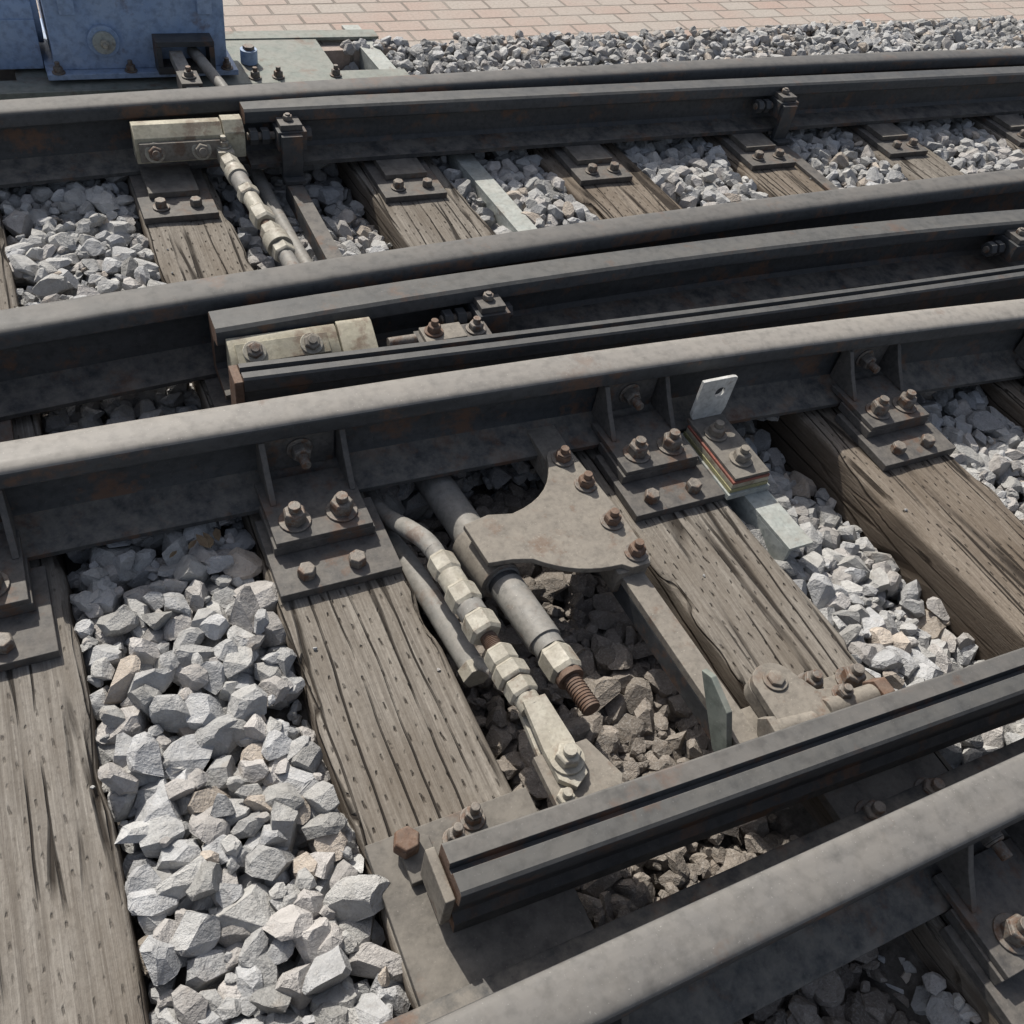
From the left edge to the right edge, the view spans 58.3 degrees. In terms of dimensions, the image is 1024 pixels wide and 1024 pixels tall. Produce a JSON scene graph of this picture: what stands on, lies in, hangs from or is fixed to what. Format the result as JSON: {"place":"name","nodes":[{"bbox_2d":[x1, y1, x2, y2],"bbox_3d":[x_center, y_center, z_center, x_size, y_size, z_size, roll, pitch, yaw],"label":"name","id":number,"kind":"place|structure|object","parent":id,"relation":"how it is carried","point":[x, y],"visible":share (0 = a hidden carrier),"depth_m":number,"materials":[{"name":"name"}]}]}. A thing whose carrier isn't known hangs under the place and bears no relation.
{"place":"outdoors","nodes":[
{"label":"outdoors","id":0,"kind":"place"},
{"bbox_2d":[0,0,1023,80],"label":"brick pavement","id":1,"kind":"structure","parent":0,"point":[413,22],"depth_m":3.56,"materials":[{"name":"brick"}]},
{"label":"ground","id":2,"kind":"structure","parent":0,"visible":0},
{"bbox_2d":[0,15,1023,1023],"bbox_3d":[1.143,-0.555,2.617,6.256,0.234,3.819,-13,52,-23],"label":"ballast gravel","id":3,"kind":"structure","parent":2,"relation":"on","point":[198,624],"depth_m":1.57,"materials":[{"name":"grey gravel"}]},
{"bbox_2d":[0,210,150,1023],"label":"wooden railroad tie","id":4,"kind":"object","parent":3,"relation":"on","point":[68,946],"visible":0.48,"depth_m":1.22,"materials":[{"name":"brown wood"}]},
{"bbox_2d":[0,419,14,441],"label":"slide plate","id":5,"kind":"object","parent":4,"relation":"on","point":[6,431],"visible":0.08,"depth_m":1.68,"materials":[{"name":"metal"}]},
{"bbox_2d":[0,489,60,671],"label":"rail brace plate","id":6,"kind":"object","parent":4,"relation":"on","point":[28,633],"visible":1,"depth_m":1.42,"materials":[{"name":"metal"}]},
{"bbox_2d":[169,528,220,557],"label":"dry leaves","id":7,"kind":"object","parent":3,"relation":"on","point":[207,540],"visible":1,"depth_m":1.58,"materials":[{"name":"brown plant"}]},
{"bbox_2d":[0,0,408,99],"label":"switch machine","id":8,"kind":"object","parent":3,"relation":"on","point":[69,47],"visible":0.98,"depth_m":2.60,"materials":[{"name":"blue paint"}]},
{"bbox_2d":[169,50,202,88],"bbox_3d":[-0.879,-1.180,2.500,0.055,0.070,0.370,-13,52,-23],"label":"lock rod","id":9,"kind":"object","parent":8,"relation":"attached to","point":[187,76],"visible":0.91,"depth_m":2.50,"materials":[{"name":"metal"}]},
{"bbox_2d":[126,168,511,1010],"bbox_3d":[-0.312,0.139,1.678,0.272,0.165,3.470,-13,52,-23],"label":"wooden railroad tie","id":10,"kind":"object","parent":3,"relation":"on","point":[400,736],"visible":0.3,"depth_m":1.46,"materials":[{"name":"brown wood"}]},
{"bbox_2d":[128,162,218,224],"bbox_3d":[-0.857,-0.819,2.308,0.176,0.040,0.270,-13,52,-23],"label":"slide plate","id":11,"kind":"object","parent":10,"relation":"on","point":[171,192],"visible":0.94,"depth_m":2.28,"materials":[{"name":"metal"}]},
{"bbox_2d":[203,377,231,407],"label":"slide plate","id":12,"kind":"object","parent":10,"relation":"on","point":[215,392],"depth_m":1.83,"materials":[{"name":"metal"}]},
{"bbox_2d":[254,429,402,602],"bbox_3d":[-0.334,-0.010,1.605,0.214,0.137,0.265,-13,52,-23],"label":"rail brace plate","id":13,"kind":"object","parent":10,"relation":"on","point":[321,531],"visible":0.98,"depth_m":1.61,"materials":[{"name":"metal"}]},
{"bbox_2d":[365,787,593,1006],"bbox_3d":[-0.028,0.505,1.206,0.250,0.119,0.279,-13,52,-23],"label":"rail base plate","id":14,"kind":"object","parent":10,"relation":"on","point":[439,957],"visible":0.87,"depth_m":1.22,"materials":[{"name":"metal"}]},
{"bbox_2d":[438,647,1023,932],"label":"movable switch rail","id":15,"kind":"object","parent":14,"relation":"on","point":[506,867],"visible":0.98,"depth_m":1.30,"materials":[{"name":"metal"}]},
{"bbox_2d":[365,490,622,805],"bbox_3d":[-0.091,0.133,1.590,0.117,0.167,0.912,-16,53,-25],"label":"adjustable switch rod","id":16,"kind":"object","parent":15,"relation":"attached to","point":[567,767],"visible":0.96,"depth_m":1.42,"materials":[{"name":"beige metal"}]},
{"bbox_2d":[611,1015,629,1023],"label":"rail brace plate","id":17,"kind":"object","parent":10,"relation":"on","point":[624,1020],"depth_m":1.07,"materials":[{"name":"metal"}]},
{"bbox_2d":[385,528,492,687],"bbox_3d":[-0.194,0.080,1.677,0.055,0.120,0.649,-18,54,-26],"label":"grey conduit pipe","id":18,"kind":"object","parent":3,"relation":"on","point":[468,660],"visible":0.6,"depth_m":1.59,"materials":[{"name":"beige metal"}]},
{"bbox_2d":[341,25,812,560],"bbox_3d":[-0.002,-0.789,2.522,0.060,0.070,2.510,-16,53,-24],"label":"galvanised gauge bar","id":19,"kind":"object","parent":3,"relation":"on","point":[783,533],"visible":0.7,"depth_m":2.46,"materials":[{"name":"grey metal"}]},
{"bbox_2d":[681,375,769,499],"bbox_3d":[0.453,-0.155,1.878,0.105,0.154,0.195,-13,52,-23],"label":"insulated angle bracket","id":20,"kind":"object","parent":19,"relation":"on","point":[732,463],"visible":1,"depth_m":1.89,"materials":[{"name":"grey metal"}]},
{"bbox_2d":[335,156,1001,1023],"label":"wooden railroad tie","id":21,"kind":"object","parent":3,"relation":"on","point":[743,608],"visible":0.24,"depth_m":1.72,"materials":[{"name":"brown wood"}]},
{"bbox_2d":[359,157,446,202],"bbox_3d":[-0.310,-0.949,2.542,0.176,0.040,0.270,-13,52,-23],"label":"slide plate","id":22,"kind":"object","parent":21,"relation":"on","point":[404,179],"visible":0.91,"depth_m":2.50,"materials":[{"name":"metal"}]},
{"bbox_2d":[239,66,1023,168],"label":"switch point rail","id":23,"kind":"object","parent":22,"relation":"on","point":[353,128],"visible":0.95,"depth_m":2.80,"materials":[{"name":"metal"}]},
{"bbox_2d":[246,112,342,260],"bbox_3d":[-0.519,-0.789,2.292,0.165,0.206,0.530,-13,52,-23],"label":"point rail clamp","id":24,"kind":"object","parent":23,"relation":"attached to","point":[289,135],"visible":0.98,"depth_m":2.36,"materials":[{"name":"metal"}]},
{"bbox_2d":[752,87,838,190],"bbox_3d":[0.950,-1.147,2.928,0.165,0.206,0.530,-13,52,-23],"label":"point rail clamp","id":25,"kind":"object","parent":23,"relation":"attached to","point":[782,105],"visible":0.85,"depth_m":3.00,"materials":[{"name":"metal"}]},
{"bbox_2d":[591,376,724,521],"bbox_3d":[0.292,-0.142,1.857,0.214,0.137,0.265,-13,52,-23],"label":"rail brace plate","id":26,"kind":"object","parent":21,"relation":"on","point":[649,465],"visible":0.94,"depth_m":1.86,"materials":[{"name":"metal"}]},
{"bbox_2d":[702,663,894,751],"bbox_3d":[0.479,0.312,1.522,0.324,0.114,0.174,-13,52,-23],"label":"hinged rod lug","id":27,"kind":"object","parent":21,"relation":"on","point":[778,697],"visible":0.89,"depth_m":1.49,"materials":[{"name":"metal"}]},
{"bbox_2d":[817,753,947,821],"bbox_3d":[0.599,0.426,1.454,0.230,0.054,0.155,-13,52,-23],"label":"rail base plate","id":28,"kind":"object","parent":21,"relation":"on","point":[867,795],"visible":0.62,"depth_m":1.45,"materials":[{"name":"metal"}]},
{"bbox_2d":[932,819,1023,1023],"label":"rail brace plate","id":29,"kind":"object","parent":21,"relation":"on","point":[982,934],"visible":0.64,"depth_m":1.30,"materials":[{"name":"metal"}]},
{"bbox_2d":[612,572,758,745],"bbox_3d":[0.292,0.256,1.585,0.045,0.060,0.402,-15,53,-24],"label":"connecting flat bar","id":30,"kind":"object","parent":3,"relation":"on","point":[678,655],"visible":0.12,"depth_m":1.58,"materials":[{"name":"paint"}]},
{"bbox_2d":[527,143,1023,660],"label":"wooden railroad tie","id":31,"kind":"object","parent":3,"relation":"on","point":[953,537],"visible":0.27,"depth_m":1.98,"materials":[{"name":"brown wood"}]},
{"bbox_2d":[547,144,632,185],"bbox_3d":[0.225,-1.077,2.771,0.176,0.040,0.270,-13,52,-23],"label":"slide plate","id":32,"kind":"object","parent":31,"relation":"on","point":[591,164],"visible":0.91,"depth_m":2.73,"materials":[{"name":"metal"}]},
{"bbox_2d":[829,344,955,470],"bbox_3d":[0.863,-0.251,2.075,0.214,0.137,0.265,-13,52,-23],"label":"rail brace plate","id":33,"kind":"object","parent":31,"relation":"on","point":[883,422],"visible":0.97,"depth_m":2.08,"materials":[{"name":"metal"}]},
{"bbox_2d":[702,132,1023,432],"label":"wooden railroad tie","id":34,"kind":"object","parent":3,"relation":"on","point":[1005,398],"visible":0.17,"depth_m":2.87,"materials":[{"name":"brown wood"}]},
{"bbox_2d":[713,132,795,170],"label":"slide plate","id":35,"kind":"object","parent":34,"relation":"on","point":[756,151],"visible":0.88,"depth_m":2.97,"materials":[{"name":"metal"}]},
{"bbox_2d":[1014,337,1023,393],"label":"rail brace plate","id":36,"kind":"object","parent":34,"relation":"on","point":[1019,350],"visible":1,"depth_m":2.31,"materials":[{"name":"metal"}]},
{"bbox_2d":[837,126,964,180],"bbox_3d":[1.877,-0.383,2.613,0.263,0.165,3.483,-15,53,-24],"label":"wooden railroad tie","id":37,"kind":"object","parent":3,"relation":"on","point":[930,164],"visible":0.18,"depth_m":3.15,"materials":[{"name":"brown wood"}]},
{"bbox_2d":[847,123,927,157],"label":"slide plate","id":38,"kind":"object","parent":37,"relation":"on","point":[890,140],"visible":0.9,"depth_m":3.19,"materials":[{"name":"metal"}]},
{"bbox_2d":[962,117,1023,153],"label":"wooden railroad tie","id":39,"kind":"object","parent":3,"relation":"on","point":[978,125],"visible":0.12,"depth_m":3.45,"materials":[{"name":"brown wood"}]},
{"bbox_2d":[975,114,1023,146],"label":"slide plate","id":40,"kind":"object","parent":39,"relation":"on","point":[1009,127],"visible":0.79,"depth_m":3.45,"materials":[{"name":"metal"}]},
{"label":"wooden railroad tie","id":41,"kind":"object","parent":3,"relation":"on","visible":0},
{"bbox_2d":[237,265,1023,402],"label":"check rail","id":42,"kind":"object","parent":41,"relation":"on","point":[270,379],"visible":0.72,"depth_m":1.96,"materials":[{"name":"metal"}]},
{"bbox_2d":[228,365,244,404],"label":"check rail end plate","id":43,"kind":"object","parent":42,"relation":"attached to","point":[236,387],"visible":0.51,"depth_m":1.69,"materials":[{"name":"brown metal"}]},
{"bbox_3d":[-1.897,0.516,1.000,0.243,0.164,3.470,-13,52,-23],"label":"wooden railroad tie","id":44,"kind":"object","parent":3,"relation":"on","visible":0},
{"bbox_2d":[0,299,1023,560],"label":"steel rail","id":45,"kind":"object","parent":44,"relation":"on","point":[78,489],"visible":0.93,"depth_m":1.74,"materials":[{"name":"grey metal"}]},
{"bbox_2d":[453,425,649,596],"bbox_3d":[0.015,-0.019,1.754,0.309,0.140,0.468,-13,52,-23],"label":"triangular rod bracket","id":46,"kind":"object","parent":45,"relation":"attached to","point":[570,518],"visible":0.97,"depth_m":1.67,"materials":[{"name":"metal"}]},
{"bbox_2d":[414,475,599,715],"bbox_3d":[-0.052,0.081,1.694,0.068,0.129,0.751,-16,53,-25],"label":"throw rod pipe","id":47,"kind":"object","parent":46,"relation":"attached to","point":[534,626],"visible":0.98,"depth_m":1.57,"materials":[{"name":"metal"}]},
{"bbox_2d":[0,168,1023,420],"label":"steel rail","id":48,"kind":"object","parent":44,"relation":"on","point":[84,350],"visible":0.72,"depth_m":1.87,"materials":[{"name":"grey metal"}]},
{"bbox_2d":[208,209,1023,399],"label":"switch point rail","id":49,"kind":"object","parent":48,"relation":"attached to","point":[654,280],"visible":0.79,"depth_m":2.21,"materials":[{"name":"metal"}]},
{"bbox_2d":[225,317,377,366],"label":"insulated spacer block","id":50,"kind":"structure","parent":49,"relation":"on","point":[350,334],"depth_m":1.78,"materials":[{"name":"beige metal"}]},
{"bbox_2d":[387,316,491,345],"bbox_3d":[-0.147,-0.363,1.887,0.220,0.078,0.055,-13,52,-23],"label":"fastener bracket","id":51,"kind":"object","parent":49,"relation":"attached to","point":[434,330],"visible":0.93,"depth_m":1.88,"materials":[{"name":"metal"}]},
{"bbox_2d":[439,291,512,333],"bbox_3d":[-0.076,-0.436,1.974,0.165,0.082,0.080,-13,52,-23],"label":"point rail clamp","id":52,"kind":"object","parent":49,"relation":"attached to","point":[494,312],"visible":0.88,"depth_m":1.96,"materials":[{"name":"metal"}]},
{"bbox_2d":[981,227,1023,261],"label":"point rail clamp","id":53,"kind":"object","parent":49,"relation":"attached to","point":[1008,246],"visible":0.99,"depth_m":2.56,"materials":[{"name":"metal"}]},
{"bbox_2d":[0,48,1023,187],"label":"steel rail","id":54,"kind":"object","parent":44,"relation":"on","point":[48,140],"visible":0.53,"depth_m":2.37,"materials":[{"name":"grey metal"}]},
{"bbox_2d":[129,114,245,163],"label":"insulated spacer block","id":55,"kind":"structure","parent":54,"relation":"attached to","point":[163,141],"depth_m":2.28,"materials":[{"name":"beige metal"}]},
{"bbox_2d":[216,135,298,265],"bbox_3d":[-0.610,-0.733,2.204,0.062,0.104,0.580,-18,54,-26],"label":"adjustable switch rod","id":56,"kind":"object","parent":55,"relation":"attached to","point":[277,242],"visible":0.98,"depth_m":2.19,"materials":[{"name":"beige metal"}]},
{"bbox_2d":[187,47,227,85],"bbox_3d":[-0.818,-1.186,2.579,0.037,0.083,0.409,-22,56,-28],"label":"throw rod","id":57,"kind":"object","parent":54,"relation":"on","point":[203,63],"visible":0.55,"depth_m":2.59,"materials":[{"name":"grey metal"}]},
{"bbox_2d":[242,169,311,266],"bbox_3d":[-0.547,-0.630,2.285,0.081,0.080,0.752,-15,53,-24],"label":"operating pipe","id":58,"kind":"object","parent":57,"relation":"attached to","point":[263,186],"visible":0.31,"depth_m":2.37,"materials":[{"name":"galvanized steel"},{"name":"cream zinc"}]},
{"bbox_2d":[382,738,1023,1023],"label":"steel rail","id":59,"kind":"object","parent":44,"relation":"on","point":[734,944],"visible":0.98,"depth_m":1.19,"materials":[{"name":"grey metal"}]}
]}

